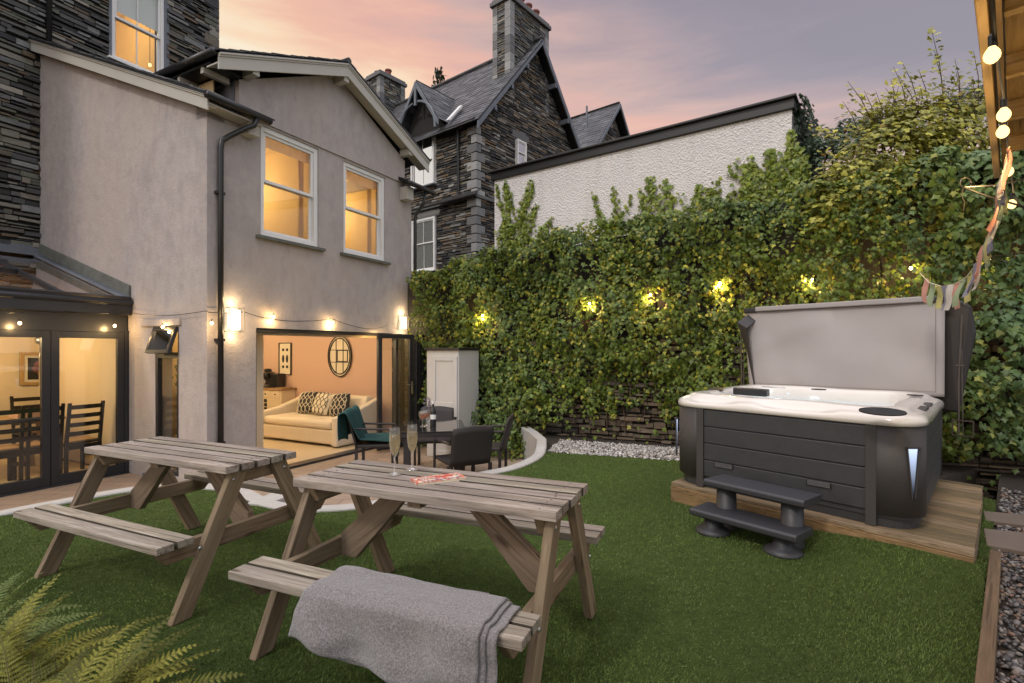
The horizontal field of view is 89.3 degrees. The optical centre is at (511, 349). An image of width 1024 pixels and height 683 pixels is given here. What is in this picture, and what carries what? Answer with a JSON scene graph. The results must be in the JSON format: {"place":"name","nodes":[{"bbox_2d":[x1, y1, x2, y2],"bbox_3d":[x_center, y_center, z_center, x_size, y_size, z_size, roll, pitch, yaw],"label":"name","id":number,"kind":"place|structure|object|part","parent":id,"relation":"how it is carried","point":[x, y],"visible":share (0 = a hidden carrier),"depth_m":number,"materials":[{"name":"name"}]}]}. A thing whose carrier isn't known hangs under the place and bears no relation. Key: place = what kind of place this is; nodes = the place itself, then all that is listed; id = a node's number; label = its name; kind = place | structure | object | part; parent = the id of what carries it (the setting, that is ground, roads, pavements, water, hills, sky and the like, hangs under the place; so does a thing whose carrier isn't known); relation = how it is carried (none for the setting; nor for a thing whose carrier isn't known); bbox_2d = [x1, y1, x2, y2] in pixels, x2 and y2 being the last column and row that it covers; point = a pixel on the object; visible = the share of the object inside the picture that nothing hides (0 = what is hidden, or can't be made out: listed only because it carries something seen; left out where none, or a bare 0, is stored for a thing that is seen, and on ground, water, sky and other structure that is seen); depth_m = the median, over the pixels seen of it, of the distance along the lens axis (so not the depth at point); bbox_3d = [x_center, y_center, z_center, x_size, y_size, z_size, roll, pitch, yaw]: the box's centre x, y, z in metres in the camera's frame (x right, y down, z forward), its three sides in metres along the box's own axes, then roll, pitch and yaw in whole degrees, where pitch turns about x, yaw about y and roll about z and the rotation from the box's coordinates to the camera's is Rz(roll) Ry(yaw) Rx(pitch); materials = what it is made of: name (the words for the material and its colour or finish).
{"place":"outdoors","nodes":[
{"label":"outdoors","id":0,"kind":"place"},
{"bbox_2d":[0,444,524,509],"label":"patio","id":1,"kind":"structure","parent":0,"point":[70,490],"depth_m":6.99,"materials":[{"name":"stone"}]},
{"bbox_2d":[0,243,132,496],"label":"glass conservatory","id":2,"kind":"object","parent":1,"relation":"on","point":[83,358],"visible":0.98,"depth_m":7.17,"materials":[{"name":"metal"}]},
{"bbox_2d":[0,406,32,479],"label":"dining chair","id":3,"kind":"object","parent":2,"relation":"on","point":[5,451],"visible":0.92,"depth_m":6.54,"materials":[{"name":"brown wood"}]},
{"bbox_2d":[9,396,39,462],"bbox_3d":[-7.352,1.220,7.994,0.534,1.000,0.440,0,0,28],"label":"dining chair","id":4,"kind":"object","parent":2,"relation":"on","point":[13,407],"visible":0.19,"depth_m":7.96,"materials":[{"name":"brown wood"}]},
{"bbox_2d":[0,330,49,494],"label":"sliding door","id":5,"kind":"structure","parent":2,"relation":"in","point":[44,479],"depth_m":6.43,"materials":[{"name":"metal"}]},
{"bbox_2d":[19,352,38,384],"bbox_3d":[-7.707,0.318,8.473,0.030,0.548,0.521,0,0,28],"label":"wall painting","id":6,"kind":"object","parent":2,"relation":"attached to","point":[28,368],"depth_m":8.34,"materials":[{"name":"gold wood"}]},
{"bbox_2d":[0,416,65,465],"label":"dining table","id":7,"kind":"object","parent":2,"relation":"on","point":[32,460],"visible":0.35,"depth_m":7.54,"materials":[{"name":"brown wood"}]},
{"bbox_2d":[9,412,39,418],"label":"placemats","id":8,"kind":"object","parent":7,"relation":"on","point":[17,416],"visible":0.27,"depth_m":7.24,"materials":[{"name":"fabric"}]},
{"bbox_2d":[7,403,64,480],"bbox_3d":[-6.272,1.220,6.840,0.534,1.000,0.440,0,0,31],"label":"dining chair","id":9,"kind":"object","parent":2,"relation":"on","point":[34,447],"visible":0.42,"depth_m":6.70,"materials":[{"name":"brown wood"}]},
{"bbox_2d":[63,400,104,472],"bbox_3d":[-6.035,1.220,7.181,0.534,1.000,0.440,0,0,22],"label":"dining chair","id":10,"kind":"object","parent":2,"relation":"on","point":[77,442],"visible":0.84,"depth_m":7.09,"materials":[{"name":"brown wood"}]},
{"bbox_2d":[50,331,124,485],"bbox_3d":[-5.608,0.740,6.870,0.060,1.940,0.815,0,0,28],"label":"sliding door","id":11,"kind":"structure","parent":2,"relation":"in","point":[56,478],"depth_m":6.64,"materials":[{"name":"metal"}]},
{"bbox_2d":[28,35,435,483],"bbox_3d":[-5.037,-1.669,9.422,6.160,6.938,4.470,0,0,28],"label":"rendered extension","id":12,"kind":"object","parent":1,"relation":"on","point":[265,185],"visible":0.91,"depth_m":7.48,"materials":[{"name":"white paint"}]},
{"bbox_2d":[144,325,178,476],"bbox_3d":[-4.563,0.670,6.792,0.540,1.960,0.203,0,0,28],"label":"window","id":13,"kind":"structure","parent":12,"relation":"in","point":[161,340],"depth_m":6.80,"materials":[{"name":"metal"}]},
{"bbox_2d":[175,393,176,469],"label":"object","id":14,"kind":"structure","parent":12,"relation":"on","point":[175,419],"depth_m":7.39,"materials":[{"name":"black metal"}]},
{"bbox_2d":[172,365,176,395],"bbox_3d":[-4.657,0.466,7.432,0.522,0.589,0.515,0,0,0],"label":"pot plant","id":15,"kind":"object","parent":14,"relation":"on","point":[175,366],"visible":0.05,"depth_m":7.35,"materials":[{"name":"green plant"}]},
{"bbox_2d":[0,311,386,328],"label":"string lights","id":16,"kind":"object","parent":12,"relation":"attached to","point":[114,325],"visible":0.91,"depth_m":6.77,"materials":[{"name":"black plastic"}]},
{"bbox_2d":[224,307,243,332],"bbox_3d":[-3.577,-0.377,6.663,0.120,0.320,0.208,0,0,28],"label":"wall lantern","id":17,"kind":"object","parent":12,"relation":"attached to","point":[232,319],"depth_m":6.62,"materials":[{"name":"white glass"}]},
{"bbox_2d":[263,387,296,409],"bbox_3d":[-5.374,1.278,11.415,1.360,0.875,0.402,0,0,28],"label":"dresser","id":18,"kind":"object","parent":12,"relation":"on","point":[274,397],"visible":0.3,"depth_m":11.09,"materials":[{"name":"brown wood"}]},
{"bbox_2d":[263,369,284,387],"bbox_3d":[-5.302,0.632,11.401,0.600,0.405,0.260,0,0,28],"label":"coffee machine","id":19,"kind":"object","parent":18,"relation":"on","point":[272,379],"visible":0.83,"depth_m":11.30,"materials":[{"name":"black plastic"}]},
{"bbox_3d":[-5.040,1.330,11.040,0.280,0.530,0.012,0,0,28],"label":"door","id":20,"kind":"part","parent":18,"relation":"part of","materials":[{"name":"beige wood"}]},
{"bbox_2d":[278,343,291,374],"bbox_3d":[-5.003,0.210,11.423,0.398,0.709,0.030,0,0,28],"label":"wall print","id":21,"kind":"object","parent":12,"relation":"attached to","point":[285,358],"depth_m":11.42,"materials":[{"name":"beige paper"}]},
{"bbox_2d":[256,126,325,251],"bbox_3d":[-3.219,-2.288,7.525,0.190,1.564,1.150,0,0,28],"label":"window","id":22,"kind":"structure","parent":12,"relation":"in","point":[311,243],"depth_m":7.62,"materials":[{"name":"white paint"}]},
{"bbox_2d":[263,394,376,446],"bbox_3d":[-3.700,1.295,9.919,2.100,0.800,1.098,0,0,28],"label":"sofa","id":23,"kind":"object","parent":12,"relation":"on","point":[286,420],"visible":0.62,"depth_m":9.61,"materials":[{"name":"beige fabric"}]},
{"bbox_2d":[297,391,316,412],"bbox_3d":[-4.022,1.038,10.185,0.450,0.432,0.240,0,0,26],"label":"cushion","id":24,"kind":"object","parent":23,"relation":"on","point":[305,401],"visible":0.93,"depth_m":10.12,"materials":[{"name":"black fabric"}]},
{"bbox_2d":[311,392,332,414],"bbox_3d":[-3.644,1.038,9.917,0.443,0.424,0.239,0,0,29],"label":"cushion","id":25,"kind":"object","parent":23,"relation":"on","point":[321,403],"visible":1,"depth_m":9.84,"materials":[{"name":"beige fabric"}]},
{"bbox_2d":[330,393,349,415],"bbox_3d":[-3.236,1.038,9.746,0.455,0.439,0.240,0,0,25],"label":"cushion","id":26,"kind":"object","parent":23,"relation":"on","point":[340,403],"visible":0.94,"depth_m":9.68,"materials":[{"name":"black fabric"}]},
{"bbox_2d":[328,337,351,376],"bbox_3d":[-3.539,0.142,10.637,0.676,0.856,0.024,0,0,28],"label":"oval mirror","id":27,"kind":"object","parent":12,"relation":"attached to","point":[339,356],"visible":0.95,"depth_m":10.64,"materials":[{"name":"black mirror"}]},
{"bbox_2d":[340,162,390,264],"bbox_3d":[-2.520,-2.285,8.844,0.190,1.549,1.145,0,0,28],"label":"window","id":28,"kind":"structure","parent":12,"relation":"in","point":[379,257],"depth_m":9.04,"materials":[{"name":"white paint"}]},
{"bbox_2d":[377,334,413,450],"bbox_3d":[-1.986,0.720,8.912,0.123,1.960,0.720,0,0,42],"label":"door leaf","id":29,"kind":"structure","parent":12,"relation":"in","point":[410,384],"depth_m":8.84,"materials":[{"name":"metal"}]},
{"bbox_2d":[398,315,408,330],"bbox_3d":[-2.014,-0.484,9.614,0.120,0.280,0.168,0,0,28],"label":"wall lantern","id":30,"kind":"object","parent":12,"relation":"attached to","point":[402,323],"depth_m":9.58,"materials":[{"name":"white glass"}]},
{"bbox_2d":[393,335,418,444],"bbox_3d":[-1.911,0.720,9.322,0.540,1.960,0.060,0,0,28],"label":"door leaf","id":31,"kind":"structure","parent":12,"relation":"in","point":[395,341],"depth_m":9.22,"materials":[{"name":"metal"}]},
{"bbox_2d":[398,336,421,438],"bbox_3d":[-1.869,0.720,9.402,0.540,1.960,0.060,0,0,28],"label":"door leaf","id":32,"kind":"structure","parent":12,"relation":"in","point":[399,340],"depth_m":9.47,"materials":[{"name":"metal"}]},
{"bbox_2d":[402,335,424,423],"bbox_3d":[-1.827,0.720,9.481,0.540,1.960,0.060,0,0,28],"label":"door leaf","id":33,"kind":"structure","parent":12,"relation":"in","point":[403,340],"depth_m":9.55,"materials":[{"name":"metal"}]},
{"bbox_2d":[248,493,285,505],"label":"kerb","id":34,"kind":"structure","parent":1,"relation":"on","point":[276,497],"depth_m":4.82,"materials":[{"name":"concrete"}]},
{"bbox_2d":[0,426,546,516],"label":"kerb","id":35,"kind":"structure","parent":1,"relation":"on","point":[535,446],"depth_m":5.03,"materials":[{"name":"concrete"}]},
{"bbox_2d":[347,418,397,463],"bbox_3d":[-1.949,1.298,7.243,0.650,0.864,0.556,0,0,-6],"label":"rattan chair","id":36,"kind":"object","parent":1,"relation":"on","point":[362,444],"visible":0.56,"depth_m":7.02,"materials":[{"name":"black wicker"}]},
{"bbox_2d":[337,405,398,461],"bbox_3d":[-1.969,1.169,7.222,0.760,0.737,0.729,0,0,-7],"label":"green throw","id":37,"kind":"object","parent":36,"relation":"on","point":[353,414],"visible":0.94,"depth_m":7.06,"materials":[{"name":"teal fabric"}]},
{"bbox_2d":[400,420,464,470],"bbox_3d":[-1.020,1.361,6.720,0.800,0.743,1.000,0,0,-10],"label":"patio table","id":38,"kind":"object","parent":1,"relation":"on","point":[443,428],"visible":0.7,"depth_m":6.39,"materials":[{"name":"black glass"}]},
{"bbox_2d":[422,397,431,422],"bbox_3d":[-1.138,0.818,7.014,0.173,0.339,0.158,0,0,17],"label":"flower vase","id":39,"kind":"object","parent":38,"relation":"on","point":[428,404],"visible":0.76,"depth_m":7.01,"materials":[{"name":"clear glass"}]},
{"bbox_2d":[430,401,435,425],"bbox_3d":[-1.015,0.828,6.669,0.076,0.320,0.076,0,0,0],"label":"wine bottle","id":40,"kind":"object","parent":38,"relation":"on","point":[432,416],"visible":1,"depth_m":6.64,"materials":[{"name":"black glass"}]},
{"bbox_2d":[414,406,454,469],"bbox_3d":[-1.124,1.298,7.619,0.556,0.864,0.650,0,0,-3],"label":"rattan chair","id":41,"kind":"object","parent":1,"relation":"on","point":[444,413],"visible":0.45,"depth_m":7.85,"materials":[{"name":"black wicker"}]},
{"bbox_2d":[424,348,479,455],"bbox_3d":[-0.978,0.853,8.512,0.680,1.755,0.640,0,0,28],"label":"garden cupboard","id":42,"kind":"object","parent":1,"relation":"on","point":[452,377],"visible":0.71,"depth_m":8.28,"materials":[{"name":"grey paint"}]},
{"bbox_3d":[-1.078,0.900,8.227,0.490,1.580,0.038,0,0,28],"label":"door","id":43,"kind":"part","parent":42,"relation":"part of","materials":[{"name":"grey paint"}]},
{"bbox_2d":[433,425,493,471],"bbox_3d":[-0.567,1.298,6.139,0.556,0.864,0.650,0,0,-28],"label":"rattan chair","id":44,"kind":"object","parent":1,"relation":"on","point":[471,445],"visible":0.94,"depth_m":5.91,"materials":[{"name":"black wicker"}]},
{"bbox_2d":[464,413,514,471],"bbox_3d":[-0.291,1.298,7.010,0.650,0.864,0.556,0,0,8],"label":"rattan chair","id":45,"kind":"object","parent":1,"relation":"on","point":[501,446],"visible":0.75,"depth_m":6.82,"materials":[{"name":"black wicker"}]},
{"bbox_2d":[365,0,580,280],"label":"neighbour house","id":46,"kind":"structure","parent":0,"point":[469,129],"depth_m":19.23,"materials":[{"name":"stone"}]},
{"bbox_2d":[411,216,435,274],"bbox_3d":[-3.318,-3.848,19.257,1.440,2.004,0.190,0,0,39],"label":"window","id":47,"kind":"structure","parent":46,"relation":"in","point":[433,218],"depth_m":19.12,"materials":[{"name":"white paint"}]},
{"bbox_2d":[411,136,436,190],"bbox_3d":[-3.357,-6.948,19.288,1.440,1.904,0.190,0,0,39],"label":"window","id":48,"kind":"structure","parent":46,"relation":"in","point":[422,177],"depth_m":19.17,"materials":[{"name":"white paint"}]},
{"bbox_2d":[516,138,526,163],"bbox_3d":[0.351,-7.375,19.541,0.095,0.950,0.560,0,0,39],"label":"window","id":49,"kind":"structure","parent":46,"relation":"in","point":[521,146],"depth_m":19.54,"materials":[{"name":"white paint"}]},
{"bbox_2d":[0,452,995,682],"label":"lawn","id":50,"kind":"structure","parent":0,"point":[642,609],"depth_m":2.90,"materials":[{"name":"green plant"}]},
{"bbox_2d":[0,570,103,670],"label":"fern","id":51,"kind":"object","parent":50,"relation":"on","point":[7,615],"visible":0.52,"depth_m":2.12,"materials":[{"name":"green plant"}]},
{"bbox_2d":[0,574,170,682],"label":"fern","id":52,"kind":"object","parent":50,"relation":"on","point":[15,628],"visible":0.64,"depth_m":1.93,"materials":[{"name":"green plant"}]},
{"bbox_2d":[61,659,160,682],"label":"fern","id":53,"kind":"object","parent":50,"relation":"on","point":[70,680],"visible":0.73,"depth_m":1.59,"materials":[{"name":"green plant"}]},
{"bbox_2d":[0,612,245,682],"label":"fern","id":54,"kind":"object","parent":50,"relation":"on","point":[120,672],"visible":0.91,"depth_m":1.73,"materials":[{"name":"green plant"}]},
{"bbox_2d":[13,436,324,626],"bbox_3d":[-2.106,1.025,3.368,1.396,0.751,1.218,0,0,25],"label":"picnic table","id":55,"kind":"object","parent":50,"relation":"on","point":[228,472],"visible":0.93,"depth_m":3.16,"materials":[{"name":"brown wood"}]},
{"bbox_2d":[228,460,604,682],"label":"picnic table","id":56,"kind":"object","parent":50,"relation":"on","point":[504,512],"visible":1,"depth_m":2.42,"materials":[{"name":"brown wood"}]},
{"bbox_2d":[388,428,400,475],"bbox_3d":[-0.609,0.528,2.688,0.068,0.244,0.068,0,0,0],"label":"champagne flute","id":57,"kind":"object","parent":56,"relation":"on","point":[389,474],"visible":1,"depth_m":2.69,"materials":[{"name":"clear glass"}]},
{"bbox_2d":[288,565,520,682],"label":"blanket","id":58,"kind":"object","parent":56,"relation":"on","point":[389,628],"visible":1,"depth_m":1.89,"materials":[{"name":"grey fabric"}]},
{"bbox_2d":[406,427,417,470],"bbox_3d":[-0.538,0.528,2.796,0.068,0.244,0.068,0,0,0],"label":"champagne flute","id":59,"kind":"object","parent":56,"relation":"on","point":[410,451],"visible":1,"depth_m":2.79,"materials":[{"name":"clear glass"}]},
{"bbox_2d":[410,472,466,485],"bbox_3d":[-0.367,0.650,2.586,0.256,0.022,0.115,0,0,-27],"label":"book","id":60,"kind":"object","parent":56,"relation":"on","point":[440,478],"visible":0.76,"depth_m":2.57,"materials":[{"name":"red paper"}]},
{"bbox_2d":[671,477,982,562],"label":"timber deck","id":61,"kind":"structure","parent":50,"relation":"on","point":[950,525],"depth_m":3.77,"materials":[{"name":"brown wood"}]},
{"bbox_2d":[674,384,943,528],"bbox_3d":[2.694,0.807,4.780,1.941,0.846,2.438,0,0,44],"label":"hot tub","id":62,"kind":"object","parent":61,"relation":"on","point":[871,457],"visible":1,"depth_m":3.96,"materials":[{"name":"black plastic"}]},
{"bbox_2d":[737,296,975,437],"bbox_3d":[3.565,0.145,5.618,0.343,1.309,2.213,0,0,-40],"label":"hot tub cover","id":63,"kind":"object","parent":62,"relation":"on","point":[913,344],"visible":0.92,"depth_m":5.33,"materials":[{"name":"plastic"}]},
{"bbox_2d":[547,438,678,460],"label":"white gravel","id":64,"kind":"structure","parent":0,"point":[619,448],"depth_m":7.15,"materials":[{"name":"white gravel"}]},
{"bbox_2d":[219,0,1007,186],"label":"sky","id":65,"kind":"structure","parent":0,"point":[666,62],"materials":[{"name":"pink"}]},
{"bbox_2d":[542,434,979,484],"bbox_3d":[2.760,1.593,7.079,5.909,0.375,1.849,0,0,24],"label":"gravel strip base","id":66,"kind":"object","parent":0,"point":[956,473],"visible":0.05,"depth_m":7.05,"materials":[{"name":"gravel"}]},
{"bbox_2d":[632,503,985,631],"bbox_3d":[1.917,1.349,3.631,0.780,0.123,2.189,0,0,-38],"label":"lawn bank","id":67,"kind":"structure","parent":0,"point":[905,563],"depth_m":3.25,"materials":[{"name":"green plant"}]},
{"bbox_2d":[689,474,820,559],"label":"tub steps","id":68,"kind":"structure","parent":67,"relation":"on","point":[789,531],"depth_m":3.70,"materials":[{"name":"grey plastic"}]},
{"bbox_2d":[994,473,1023,682],"bbox_3d":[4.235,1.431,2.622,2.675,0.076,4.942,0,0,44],"label":"gravel","id":69,"kind":"structure","parent":0,"point":[1016,665],"depth_m":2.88,"materials":[{"name":"grey gravel"}]},
{"bbox_2d":[974,550,1000,682],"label":"timber edging","id":70,"kind":"object","parent":69,"relation":"on","point":[986,664],"visible":0.9,"depth_m":2.51,"materials":[{"name":"brown wood"}]},
{"bbox_2d":[974,0,1023,177],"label":"timber roof","id":71,"kind":"structure","parent":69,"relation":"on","point":[1010,23],"depth_m":2.34,"materials":[{"name":"brown wood"}]},
{"bbox_2d":[920,146,1011,310],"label":"prayer flags","id":72,"kind":"object","parent":71,"relation":"hanging from","point":[951,293],"visible":1,"depth_m":3.04,"materials":[{"name":"multicoloured fabric"}]},
{"bbox_2d":[959,177,1023,210],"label":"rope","id":73,"kind":"object","parent":71,"relation":"attached to","point":[979,193],"visible":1,"depth_m":2.60,"materials":[{"name":"beige fabric"}]},
{"bbox_2d":[983,0,1023,209],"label":"string lights","id":74,"kind":"object","parent":71,"relation":"hanging from","point":[992,54],"visible":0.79,"depth_m":1.93,"materials":[{"name":"white glass"}]},
{"bbox_2d":[990,253,1023,263],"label":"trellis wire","id":75,"kind":"object","parent":71,"relation":"attached to","point":[1004,255],"visible":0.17,"depth_m":3.00,"materials":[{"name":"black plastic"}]},
{"bbox_2d":[983,511,1023,527],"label":"stepping slab","id":76,"kind":"structure","parent":69,"relation":"on","point":[1009,519],"depth_m":4.27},
{"bbox_2d":[984,529,1023,555],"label":"stepping slab","id":77,"kind":"structure","parent":69,"relation":"on","point":[1003,541],"depth_m":3.78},
{"label":"ground","id":78,"kind":"structure","parent":0,"visible":0},
{"bbox_2d":[0,0,218,247],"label":"stone house","id":79,"kind":"structure","parent":78,"relation":"on","point":[152,36],"depth_m":8.56,"materials":[{"name":"stone"}]},
{"bbox_2d":[107,0,163,72],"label":"window","id":80,"kind":"structure","parent":79,"relation":"in","point":[159,38],"depth_m":9.96,"materials":[{"name":"white paint"}]},
{"bbox_2d":[431,66,446,86],"bbox_3d":[-4.554,-7.437,30.060,7.741,17.677,2.260,0,0,0],"label":"garden tree","id":81,"kind":"object","parent":78,"relation":"on","point":[439,75],"visible":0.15,"depth_m":29.75,"materials":[{"name":"green plant"}]},
{"bbox_2d":[571,102,629,147],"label":"cottage","id":82,"kind":"structure","parent":78,"relation":"on","point":[602,124],"depth_m":25.77,"materials":[{"name":"stone"}]},
{"bbox_2d":[488,93,819,258],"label":"white outbuilding","id":83,"kind":"structure","parent":78,"relation":"on","point":[687,156],"depth_m":9.33,"materials":[{"name":"white paint"}]},
{"bbox_2d":[492,179,552,257],"bbox_3d":[0.194,-2.720,10.904,1.521,1.877,0.179,0,0,36],"label":"climbing ivy","id":84,"kind":"object","parent":83,"relation":"attached to","point":[509,231],"visible":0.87,"depth_m":10.93,"materials":[{"name":"green plant"}]},
{"bbox_2d":[543,186,631,238],"bbox_3d":[1.412,-2.454,10.038,1.923,1.234,0.177,0,0,37],"label":"climbing ivy","id":85,"kind":"object","parent":83,"relation":"attached to","point":[601,214],"visible":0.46,"depth_m":9.68,"materials":[{"name":"green plant"}]},
{"bbox_2d":[633,176,722,233],"bbox_3d":[2.902,-2.514,8.953,1.854,1.194,0.172,0,0,35],"label":"climbing ivy","id":86,"kind":"object","parent":83,"relation":"attached to","point":[697,197],"visible":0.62,"depth_m":9.09,"materials":[{"name":"green plant"}]},
{"bbox_2d":[722,129,812,207],"bbox_3d":[4.058,-2.648,8.110,1.841,1.485,0.178,0,0,36],"label":"climbing ivy","id":87,"kind":"object","parent":83,"relation":"attached to","point":[751,177],"visible":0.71,"depth_m":8.10,"materials":[{"name":"green plant"}]},
{"bbox_2d":[792,93,823,188],"bbox_3d":[5.127,-2.297,8.896,0.295,3.299,2.496,0,0,36],"label":"corner ivy","id":88,"kind":"object","parent":83,"relation":"attached to","point":[805,130],"visible":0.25,"depth_m":8.14,"materials":[{"name":"green plant"}]},
{"bbox_2d":[392,172,1023,500],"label":"garden wall","id":89,"kind":"structure","parent":78,"relation":"on","point":[989,468],"depth_m":7.77,"materials":[{"name":"stone"}]},
{"bbox_2d":[406,144,1023,491],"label":"ivy","id":90,"kind":"object","parent":89,"relation":"attached to","point":[960,234],"visible":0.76,"depth_m":7.25,"materials":[{"name":"green plant"}]},
{"bbox_2d":[459,250,976,316],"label":"string lights","id":91,"kind":"object","parent":90,"relation":"attached to","point":[910,267],"visible":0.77,"depth_m":7.22,"materials":[{"name":"glass"}]},
{"bbox_2d":[798,27,1019,248],"bbox_3d":[5.324,-2.639,6.755,3.335,3.313,1.848,0,0,0],"label":"yellow shrub","id":92,"kind":"object","parent":89,"relation":"on","point":[899,133],"visible":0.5,"depth_m":6.71,"materials":[{"name":"green plant"}]},
{"bbox_2d":[797,80,985,187],"bbox_3d":[6.330,-2.693,8.560,4.089,3.410,1.562,0,0,-10],"label":"dark shrub","id":93,"kind":"object","parent":78,"relation":"on","point":[833,144],"visible":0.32,"depth_m":8.30,"materials":[{"name":"green plant"}]}
]}

